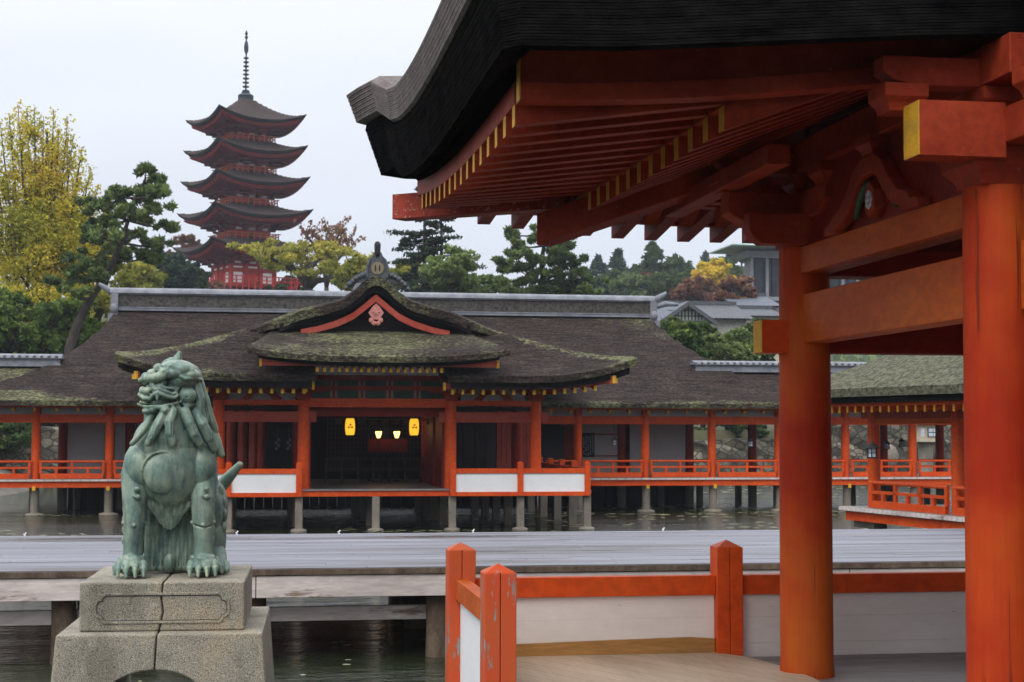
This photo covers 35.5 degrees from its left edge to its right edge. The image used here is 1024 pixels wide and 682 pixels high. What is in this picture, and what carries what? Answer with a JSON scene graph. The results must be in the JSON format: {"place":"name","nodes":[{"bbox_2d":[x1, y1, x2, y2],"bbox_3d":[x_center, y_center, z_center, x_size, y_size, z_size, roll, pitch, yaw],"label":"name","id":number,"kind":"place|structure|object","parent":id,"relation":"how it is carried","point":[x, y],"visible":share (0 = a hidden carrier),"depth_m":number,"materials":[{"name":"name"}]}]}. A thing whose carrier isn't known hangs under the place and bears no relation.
{"place":"outdoors","nodes":[
{"label":"outdoors","id":0,"kind":"place"},
{"bbox_2d":[0,469,39,495],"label":"gravel bank","id":1,"kind":"structure","parent":0,"point":[6,491],"depth_m":63.04,"materials":[{"name":"beige gravel"}]},
{"bbox_2d":[0,0,743,297],"label":"sky","id":2,"kind":"structure","parent":0,"point":[130,74],"materials":[{"name":"white"}]},
{"bbox_2d":[0,485,951,681],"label":"water","id":3,"kind":"structure","parent":0,"point":[395,651],"depth_m":40.34,"materials":[{"name":"black liquid"}]},
{"bbox_2d":[0,354,212,514],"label":"corridor","id":4,"kind":"object","parent":3,"relation":"in","point":[61,480],"visible":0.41,"depth_m":47.58,"materials":[{"name":"paint"}]},
{"bbox_2d":[51,565,274,681],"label":"stone pedestal","id":5,"kind":"object","parent":3,"relation":"in","point":[195,628],"visible":0.99,"depth_m":10.63,"materials":[{"name":"stone"}]},
{"bbox_2d":[112,351,242,577],"bbox_3d":[-2.373,0.865,11.448,0.776,1.567,1.142,0,-3,-1],"label":"bronze guardian beast","id":6,"kind":"object","parent":5,"relation":"on","point":[174,488],"visible":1,"depth_m":11.09,"materials":[{"name":"green metal"}]},
{"bbox_2d":[115,241,636,531],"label":"prayer hall","id":7,"kind":"structure","parent":3,"relation":"in","point":[375,319],"depth_m":41.57,"materials":[{"name":"brown wood"}]},
{"bbox_2d":[218,461,301,496],"bbox_3d":[-6.977,3.466,40.116,3.397,0.890,0.150,1,-3,-9],"label":"fence","id":8,"kind":"object","parent":7,"relation":"on","point":[266,483],"visible":0.57,"depth_m":40.21,"materials":[{"name":"paint"}]},
{"bbox_2d":[275,429,279,449],"bbox_3d":[-6.732,2.829,45.926,0.132,0.585,0.015,1,-3,-9],"label":"paper streamer","id":9,"kind":"object","parent":7,"relation":"hanging from","point":[278,445],"visible":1,"depth_m":45.92,"materials":[{"name":"white paper"}]},
{"bbox_2d":[309,422,310,488],"bbox_3d":[-5.714,2.962,44.513,0.080,2.103,4.700,1,-3,-9],"label":"side door","id":10,"kind":"structure","parent":7,"relation":"in","point":[310,422],"depth_m":42.18,"materials":[{"name":"red paint"}]},
{"bbox_2d":[345,417,354,435],"bbox_3d":[-4.330,2.037,42.804,0.270,1.024,0.276,1,-3,-9],"label":"paper lantern","id":11,"kind":"object","parent":7,"relation":"hanging from","point":[349,426],"visible":0.98,"depth_m":42.69,"materials":[{"name":"yellow paper"}]},
{"bbox_2d":[375,431,381,481],"bbox_3d":[-3.962,3.429,47.457,0.200,1.494,0.195,1,-3,-9],"label":"standing lamp","id":12,"kind":"object","parent":7,"relation":"on","point":[378,434],"visible":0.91,"depth_m":47.43,"materials":[{"name":"brown metal"}]},
{"bbox_2d":[367,439,407,480],"bbox_3d":[-3.763,3.591,48.292,1.180,1.259,0.600,1,-3,-9],"label":"altar table","id":13,"kind":"object","parent":7,"relation":"on","point":[387,445],"visible":0.84,"depth_m":48.03,"materials":[{"name":"red wood"}]},
{"bbox_2d":[393,431,399,481],"bbox_3d":[-3.427,3.434,47.542,0.200,1.495,0.195,1,-3,-9],"label":"standing lamp","id":14,"kind":"object","parent":7,"relation":"on","point":[396,434],"visible":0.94,"depth_m":47.51,"materials":[{"name":"brown metal"}]},
{"bbox_2d":[409,398,418,436],"bbox_3d":[-2.634,2.058,43.074,0.270,1.028,0.276,1,-3,-9],"label":"paper lantern","id":15,"kind":"object","parent":7,"relation":"hanging from","point":[413,427],"visible":0.99,"depth_m":42.96,"materials":[{"name":"yellow paper"}]},
{"bbox_2d":[424,409,444,487],"bbox_3d":[-2.199,3.001,45.075,0.080,2.103,4.700,1,-3,-9],"label":"side door","id":16,"kind":"structure","parent":7,"relation":"in","point":[439,426],"depth_m":44.16,"materials":[{"name":"red paint"}]},
{"bbox_2d":[456,411,495,467],"bbox_3d":[-1.145,3.102,48.788,1.360,2.303,0.100,1,-3,-9],"label":"door panel","id":17,"kind":"structure","parent":7,"relation":"in","point":[485,433],"depth_m":48.75,"materials":[{"name":"black wood"}]},
{"bbox_2d":[450,457,590,495],"bbox_3d":[-0.473,3.775,45.579,3.661,0.890,8.900,1,-3,-9],"label":"fence","id":18,"kind":"object","parent":7,"relation":"on","point":[550,478],"visible":0.91,"depth_m":41.24,"materials":[{"name":"paint"}]},
{"bbox_2d":[0,282,778,507],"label":"hall","id":19,"kind":"structure","parent":3,"relation":"in","point":[141,319],"depth_m":53.26,"materials":[{"name":"brown wood"}]},
{"bbox_2d":[6,485,927,681],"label":"floating leaves","id":20,"kind":"object","parent":3,"relation":"on","point":[333,510],"visible":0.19,"depth_m":48.24,"materials":[{"name":"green plant"}]},
{"bbox_2d":[0,528,964,664],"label":"stage","id":21,"kind":"object","parent":3,"relation":"in","point":[405,573],"visible":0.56,"depth_m":19.26,"materials":[{"name":"grey wood"}]},
{"bbox_2d":[541,361,951,511],"bbox_3d":[9.104,3.324,53.270,17.206,5.290,5.880,1,-3,-9],"label":"corridor","id":22,"kind":"object","parent":3,"relation":"in","point":[690,477],"visible":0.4,"depth_m":50.94,"materials":[{"name":"paint"}]},
{"bbox_2d":[582,433,618,456],"bbox_3d":[2.963,3.443,52.944,1.342,0.796,0.047,1,-3,-9],"label":"name board","id":23,"kind":"object","parent":22,"relation":"attached to","point":[588,444],"visible":0.99,"depth_m":52.86,"materials":[{"name":"black wood"}]},
{"bbox_2d":[611,421,617,445],"bbox_3d":[3.216,2.907,50.258,0.264,0.756,0.264,1,-3,-9],"label":"hanging lantern","id":24,"kind":"object","parent":22,"relation":"hanging from","point":[614,439],"visible":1,"depth_m":50.20,"materials":[{"name":"black metal"}]},
{"bbox_2d":[747,423,754,446],"bbox_3d":[7.601,2.991,50.957,0.264,0.756,0.264,1,-3,-9],"label":"hanging lantern","id":25,"kind":"object","parent":22,"relation":"hanging from","point":[750,442],"visible":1,"depth_m":50.89,"materials":[{"name":"black metal"}]},
{"bbox_2d":[883,440,890,448],"bbox_3d":[12.651,3.255,53.984,0.279,0.801,0.279,1,-3,-9],"label":"hanging lantern","id":26,"kind":"object","parent":22,"relation":"hanging from","point":[886,444],"visible":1,"depth_m":53.91,"materials":[{"name":"black metal"}]},
{"bbox_2d":[898,425,905,446],"bbox_3d":[13.374,3.228,54.913,0.279,0.801,0.279,1,-3,-9],"label":"hanging lantern","id":27,"kind":"object","parent":22,"relation":"hanging from","point":[901,441],"visible":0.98,"depth_m":54.84,"materials":[{"name":"black metal"}]},
{"bbox_2d":[831,355,964,528],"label":"side pavilion","id":28,"kind":"structure","parent":3,"relation":"in","point":[897,389],"depth_m":30.20,"materials":[{"name":"paint"}]},
{"bbox_2d":[865,431,879,457],"bbox_3d":[6.893,1.823,30.622,0.294,0.846,0.294,1,-3,-9],"label":"hanging lantern","id":29,"kind":"object","parent":28,"relation":"hanging from","point":[872,447],"visible":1,"depth_m":30.54,"materials":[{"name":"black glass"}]},
{"bbox_2d":[21,298,950,440],"bbox_3d":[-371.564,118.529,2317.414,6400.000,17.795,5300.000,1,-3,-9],"label":"ground","id":30,"kind":"structure","parent":0,"point":[722,433],"depth_m":74.85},
{"bbox_2d":[0,422,31,452],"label":"bush","id":31,"kind":"object","parent":30,"relation":"on","point":[16,431],"visible":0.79,"depth_m":67.39,"materials":[{"name":"green plant"}]},
{"bbox_2d":[0,287,40,353],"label":"broadleaf tree","id":32,"kind":"object","parent":30,"relation":"on","point":[13,305],"visible":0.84,"depth_m":74.81,"materials":[{"name":"green plant"}]},
{"bbox_2d":[25,423,58,426],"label":"broadleaf tree","id":33,"kind":"object","parent":30,"relation":"on","point":[50,424],"depth_m":72.53,"materials":[{"name":"green plant"}]},
{"bbox_2d":[0,99,110,353],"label":"ginkgo tree","id":34,"kind":"object","parent":30,"relation":"on","point":[44,217],"visible":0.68,"depth_m":81.01,"materials":[{"name":"yellow plant"}]},
{"bbox_2d":[19,296,107,426],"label":"broadleaf tree","id":35,"kind":"object","parent":30,"relation":"on","point":[48,332],"visible":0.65,"depth_m":73.09,"materials":[{"name":"green plant"}]},
{"bbox_2d":[66,228,137,321],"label":"broadleaf tree","id":36,"kind":"object","parent":30,"relation":"on","point":[102,308],"visible":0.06,"depth_m":85.38,"materials":[{"name":"green plant"}]},
{"bbox_2d":[42,161,181,354],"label":"pine tree","id":37,"kind":"object","parent":30,"relation":"on","point":[147,192],"visible":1,"depth_m":71.99,"materials":[{"name":"green plant"}]},
{"bbox_2d":[114,261,167,287],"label":"broadleaf tree","id":38,"kind":"object","parent":30,"relation":"on","point":[143,275],"visible":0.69,"depth_m":101.03,"materials":[{"name":"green plant"}]},
{"bbox_2d":[141,248,185,271],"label":"broadleaf tree","id":39,"kind":"object","parent":30,"relation":"on","point":[177,258],"visible":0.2,"depth_m":131.58,"materials":[{"name":"green plant"}]},
{"bbox_2d":[157,261,197,288],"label":"broadleaf tree","id":40,"kind":"object","parent":30,"relation":"on","point":[179,275],"visible":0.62,"depth_m":125.16,"materials":[{"name":"green plant"}]},
{"bbox_2d":[166,233,201,263],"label":"broadleaf tree","id":41,"kind":"object","parent":30,"relation":"on","point":[188,240],"visible":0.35,"depth_m":174.34,"materials":[{"name":"brown plant"}]},
{"bbox_2d":[173,251,201,267],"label":"broadleaf tree","id":42,"kind":"object","parent":30,"relation":"on","point":[197,264],"visible":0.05,"depth_m":147.19,"materials":[{"name":"green plant"}]},
{"bbox_2d":[186,265,212,288],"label":"broadleaf tree","id":43,"kind":"object","parent":30,"relation":"on","point":[201,281],"visible":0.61,"depth_m":137.25,"materials":[{"name":"green plant"}]},
{"bbox_2d":[207,279,227,288],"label":"shrub","id":44,"kind":"object","parent":30,"relation":"on","point":[215,284],"visible":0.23,"depth_m":156.83,"materials":[{"name":"brown plant"}]},
{"bbox_2d":[172,30,312,289],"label":"pagoda","id":45,"kind":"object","parent":30,"relation":"on","point":[242,154],"visible":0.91,"depth_m":165.99,"materials":[{"name":"red wood"}]},
{"bbox_2d":[265,283,287,289],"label":"shrub","id":46,"kind":"object","parent":30,"relation":"on","point":[278,287],"visible":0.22,"depth_m":158.40,"materials":[{"name":"green plant"}]},
{"bbox_2d":[277,275,301,286],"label":"shrub","id":47,"kind":"object","parent":30,"relation":"on","point":[288,276],"visible":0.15,"depth_m":180.65,"materials":[{"name":"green plant"}]},
{"bbox_2d":[226,233,360,290],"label":"deciduous tree","id":48,"kind":"object","parent":30,"relation":"on","point":[325,256],"visible":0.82,"depth_m":116.49,"materials":[{"name":"green plant"}]},
{"bbox_2d":[292,216,365,290],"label":"deciduous tree","id":49,"kind":"object","parent":30,"relation":"on","point":[341,232],"visible":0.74,"depth_m":134.77,"materials":[{"name":"brown plant"}]},
{"bbox_2d":[332,251,372,290],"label":"broadleaf tree","id":50,"kind":"object","parent":30,"relation":"on","point":[349,269],"visible":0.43,"depth_m":111.09,"materials":[{"name":"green plant"}]},
{"bbox_2d":[389,257,421,290],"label":"broadleaf tree","id":51,"kind":"object","parent":30,"relation":"on","point":[400,268],"visible":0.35,"depth_m":107.97,"materials":[{"name":"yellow plant"}]},
{"bbox_2d":[407,284,434,291],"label":"broadleaf tree","id":52,"kind":"object","parent":30,"relation":"on","point":[415,286],"visible":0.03,"depth_m":100.52,"materials":[{"name":"green plant"}]},
{"bbox_2d":[386,187,487,292],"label":"conifer tree","id":53,"kind":"object","parent":30,"relation":"on","point":[431,245],"visible":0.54,"depth_m":96.67,"materials":[{"name":"green plant"}]},
{"bbox_2d":[416,243,483,292],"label":"broadleaf tree","id":54,"kind":"object","parent":30,"relation":"on","point":[451,274],"visible":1,"depth_m":90.27,"materials":[{"name":"green plant"}]},
{"bbox_2d":[454,283,493,292],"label":"broadleaf tree","id":55,"kind":"object","parent":30,"relation":"on","point":[481,289],"visible":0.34,"depth_m":99.19,"materials":[{"name":"green plant"}]},
{"bbox_2d":[0,425,950,475],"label":"stone wall","id":56,"kind":"structure","parent":30,"relation":"on","point":[732,448],"depth_m":74.19,"materials":[{"name":"grey stone"}]},
{"bbox_2d":[481,273,511,293],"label":"broadleaf tree","id":57,"kind":"object","parent":30,"relation":"on","point":[488,279],"visible":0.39,"depth_m":100.81,"materials":[{"name":"green plant"}]},
{"bbox_2d":[489,223,609,294],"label":"pine tree","id":58,"kind":"object","parent":30,"relation":"on","point":[560,255],"visible":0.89,"depth_m":92.92,"materials":[{"name":"green plant"}]},
{"bbox_2d":[531,284,567,294],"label":"broadleaf tree","id":59,"kind":"object","parent":30,"relation":"on","point":[558,290],"visible":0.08,"depth_m":98.97,"materials":[{"name":"green plant"}]},
{"bbox_2d":[563,290,589,294],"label":"broadleaf tree","id":60,"kind":"object","parent":30,"relation":"on","point":[572,292],"visible":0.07,"depth_m":98.12,"materials":[{"name":"green plant"}]},
{"bbox_2d":[587,253,611,275],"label":"conifer tree","id":61,"kind":"object","parent":30,"relation":"on","point":[597,266],"visible":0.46,"depth_m":230.18,"materials":[{"name":"green plant"}]},
{"bbox_2d":[590,268,623,294],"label":"broadleaf tree","id":62,"kind":"object","parent":30,"relation":"on","point":[599,281],"visible":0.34,"depth_m":199.48,"materials":[{"name":"green plant"}]},
{"bbox_2d":[596,247,631,276],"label":"conifer tree","id":63,"kind":"object","parent":30,"relation":"on","point":[617,259],"visible":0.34,"depth_m":220.69,"materials":[{"name":"green plant"}]},
{"bbox_2d":[608,270,650,295],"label":"broadleaf tree","id":64,"kind":"object","parent":30,"relation":"on","point":[627,283],"visible":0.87,"depth_m":191.69,"materials":[{"name":"green plant"}]},
{"bbox_2d":[630,260,647,272],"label":"broadleaf tree","id":65,"kind":"object","parent":30,"relation":"on","point":[634,267],"visible":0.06,"depth_m":231.62,"materials":[{"name":"green plant"}]},
{"bbox_2d":[637,271,652,288],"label":"broadleaf tree","id":66,"kind":"object","parent":30,"relation":"on","point":[645,273],"visible":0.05,"depth_m":195.02,"materials":[{"name":"green plant"}]},
{"bbox_2d":[633,241,687,300],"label":"conifer tree","id":67,"kind":"object","parent":30,"relation":"on","point":[653,255],"visible":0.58,"depth_m":210.78,"materials":[{"name":"green plant"}]},
{"bbox_2d":[643,269,690,300],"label":"broadleaf tree","id":68,"kind":"object","parent":30,"relation":"on","point":[660,283],"visible":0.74,"depth_m":190.68,"materials":[{"name":"green plant"}]},
{"bbox_2d":[660,315,683,333],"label":"tree","id":69,"kind":"object","parent":30,"relation":"on","point":[664,324],"visible":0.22,"depth_m":88.39,"materials":[{"name":"green plant"}]},
{"bbox_2d":[661,252,691,300],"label":"conifer tree","id":70,"kind":"object","parent":30,"relation":"on","point":[679,260],"visible":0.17,"depth_m":221.52,"materials":[{"name":"green plant"}]},
{"bbox_2d":[657,301,716,325],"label":"tiled house","id":71,"kind":"structure","parent":30,"relation":"on","point":[686,311],"depth_m":111.95,"materials":[{"name":"tile"}]},
{"bbox_2d":[683,260,695,269],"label":"broadleaf tree","id":72,"kind":"object","parent":30,"relation":"on","point":[687,264],"visible":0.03,"depth_m":239.19,"materials":[{"name":"green plant"}]},
{"bbox_2d":[666,320,714,358],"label":"tree","id":73,"kind":"object","parent":30,"relation":"on","point":[686,334],"visible":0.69,"depth_m":79.70,"materials":[{"name":"green plant"}]},
{"bbox_2d":[669,274,719,300],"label":"broadleaf tree","id":74,"kind":"object","parent":30,"relation":"on","point":[694,288],"visible":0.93,"depth_m":164.73,"materials":[{"name":"brown plant"}]},
{"bbox_2d":[697,250,710,262],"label":"conifer tree","id":75,"kind":"object","parent":30,"relation":"on","point":[705,257],"visible":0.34,"depth_m":341.99,"materials":[{"name":"green plant"}]},
{"bbox_2d":[657,300,752,333],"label":"tiled house","id":76,"kind":"structure","parent":30,"relation":"on","point":[727,315],"depth_m":124.30,"materials":[{"name":"tile"}]},
{"bbox_2d":[695,320,717,427],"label":"tree","id":77,"kind":"object","parent":30,"relation":"on","point":[708,328],"visible":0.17,"depth_m":86.52,"materials":[{"name":"green plant"}]},
{"bbox_2d":[690,256,735,292],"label":"broadleaf tree","id":78,"kind":"object","parent":30,"relation":"on","point":[715,270],"visible":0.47,"depth_m":170.29,"materials":[{"name":"yellow plant"}]},
{"bbox_2d":[715,256,741,271],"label":"broadleaf tree","id":79,"kind":"object","parent":30,"relation":"on","point":[732,262],"visible":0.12,"depth_m":248.39,"materials":[{"name":"green plant"}]},
{"bbox_2d":[702,274,757,300],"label":"broadleaf tree","id":80,"kind":"object","parent":30,"relation":"on","point":[743,285],"visible":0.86,"depth_m":144.49,"materials":[{"name":"brown plant"}]},
{"bbox_2d":[701,326,760,360],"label":"tree","id":81,"kind":"object","parent":30,"relation":"on","point":[736,344],"visible":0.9,"depth_m":82.14,"materials":[{"name":"green plant"}]},
{"bbox_2d":[694,424,769,437],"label":"bush","id":82,"kind":"object","parent":30,"relation":"on","point":[737,429],"visible":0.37,"depth_m":74.76,"materials":[{"name":"green plant"}]},
{"bbox_2d":[726,254,743,269],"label":"broadleaf tree","id":83,"kind":"object","parent":30,"relation":"on","point":[728,256],"visible":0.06,"depth_m":312.28,"materials":[{"name":"green plant"}]},
{"bbox_2d":[729,269,743,292],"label":"broadleaf tree","id":84,"kind":"object","parent":30,"relation":"on","point":[738,272],"visible":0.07,"depth_m":232.25,"materials":[{"name":"green plant"}]},
{"bbox_2d":[724,293,778,310],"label":"tiled house","id":85,"kind":"structure","parent":30,"relation":"on","point":[761,299],"depth_m":142.71,"materials":[{"name":"tile"}]},
{"bbox_2d":[736,305,778,360],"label":"tiled house","id":86,"kind":"structure","parent":30,"relation":"on","point":[762,312],"depth_m":135.13,"materials":[{"name":"grey tile"}]},
{"bbox_2d":[740,317,775,360],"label":"tree","id":87,"kind":"object","parent":30,"relation":"on","point":[764,357],"visible":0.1,"depth_m":84.48,"materials":[{"name":"green plant"}]},
{"bbox_2d":[709,243,861,311],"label":"modern building","id":88,"kind":"structure","parent":30,"relation":"on","point":[761,265],"depth_m":156.94,"materials":[{"name":"concrete"}]},
{"bbox_2d":[888,444,898,469],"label":"boulder","id":89,"kind":"object","parent":30,"relation":"on","point":[893,452],"visible":0.23,"depth_m":73.86,"materials":[{"name":"stone"}]},
{"bbox_2d":[916,425,934,473],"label":"stone lantern","id":90,"kind":"object","parent":30,"relation":"on","point":[925,437],"visible":0.55,"depth_m":67.15,"materials":[{"name":"stone"}]},
{"bbox_2d":[831,354,879,361],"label":"hill","id":91,"kind":"structure","parent":0,"point":[868,358],"depth_m":390.77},
{"bbox_2d":[740,266,885,361],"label":"hillside wood","id":92,"kind":"object","parent":91,"relation":"on","point":[844,358],"visible":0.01,"depth_m":385.05,"materials":[{"name":"green plant"}]},
{"bbox_2d":[749,652,966,681],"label":"floor","id":93,"kind":"structure","parent":0,"point":[927,667],"depth_m":10.68,"materials":[{"name":"grey wood"}]},
{"bbox_2d":[516,652,819,681],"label":"floor covering","id":94,"kind":"object","parent":93,"relation":"on","point":[693,667],"visible":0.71,"depth_m":10.36,"materials":[{"name":"beige wood"}]},
{"bbox_2d":[346,0,1023,681],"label":"open pavilion","id":95,"kind":"structure","parent":93,"relation":"on","point":[876,146],"depth_m":8.34,"materials":[{"name":"orange paint"}]},
{"bbox_2d":[445,540,965,681],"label":"parapet fence","id":96,"kind":"object","parent":93,"relation":"on","point":[495,614],"visible":0.56,"depth_m":11.12,"materials":[{"name":"paint"}]},
{"bbox_2d":[516,637,714,655],"bbox_3d":[0.581,2.106,11.022,1.680,0.107,0.023,1,-3,-9],"label":"kick board","id":97,"kind":"object","parent":96,"relation":"attached to","point":[663,645],"visible":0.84,"depth_m":11.04,"materials":[{"name":"brown wood"}]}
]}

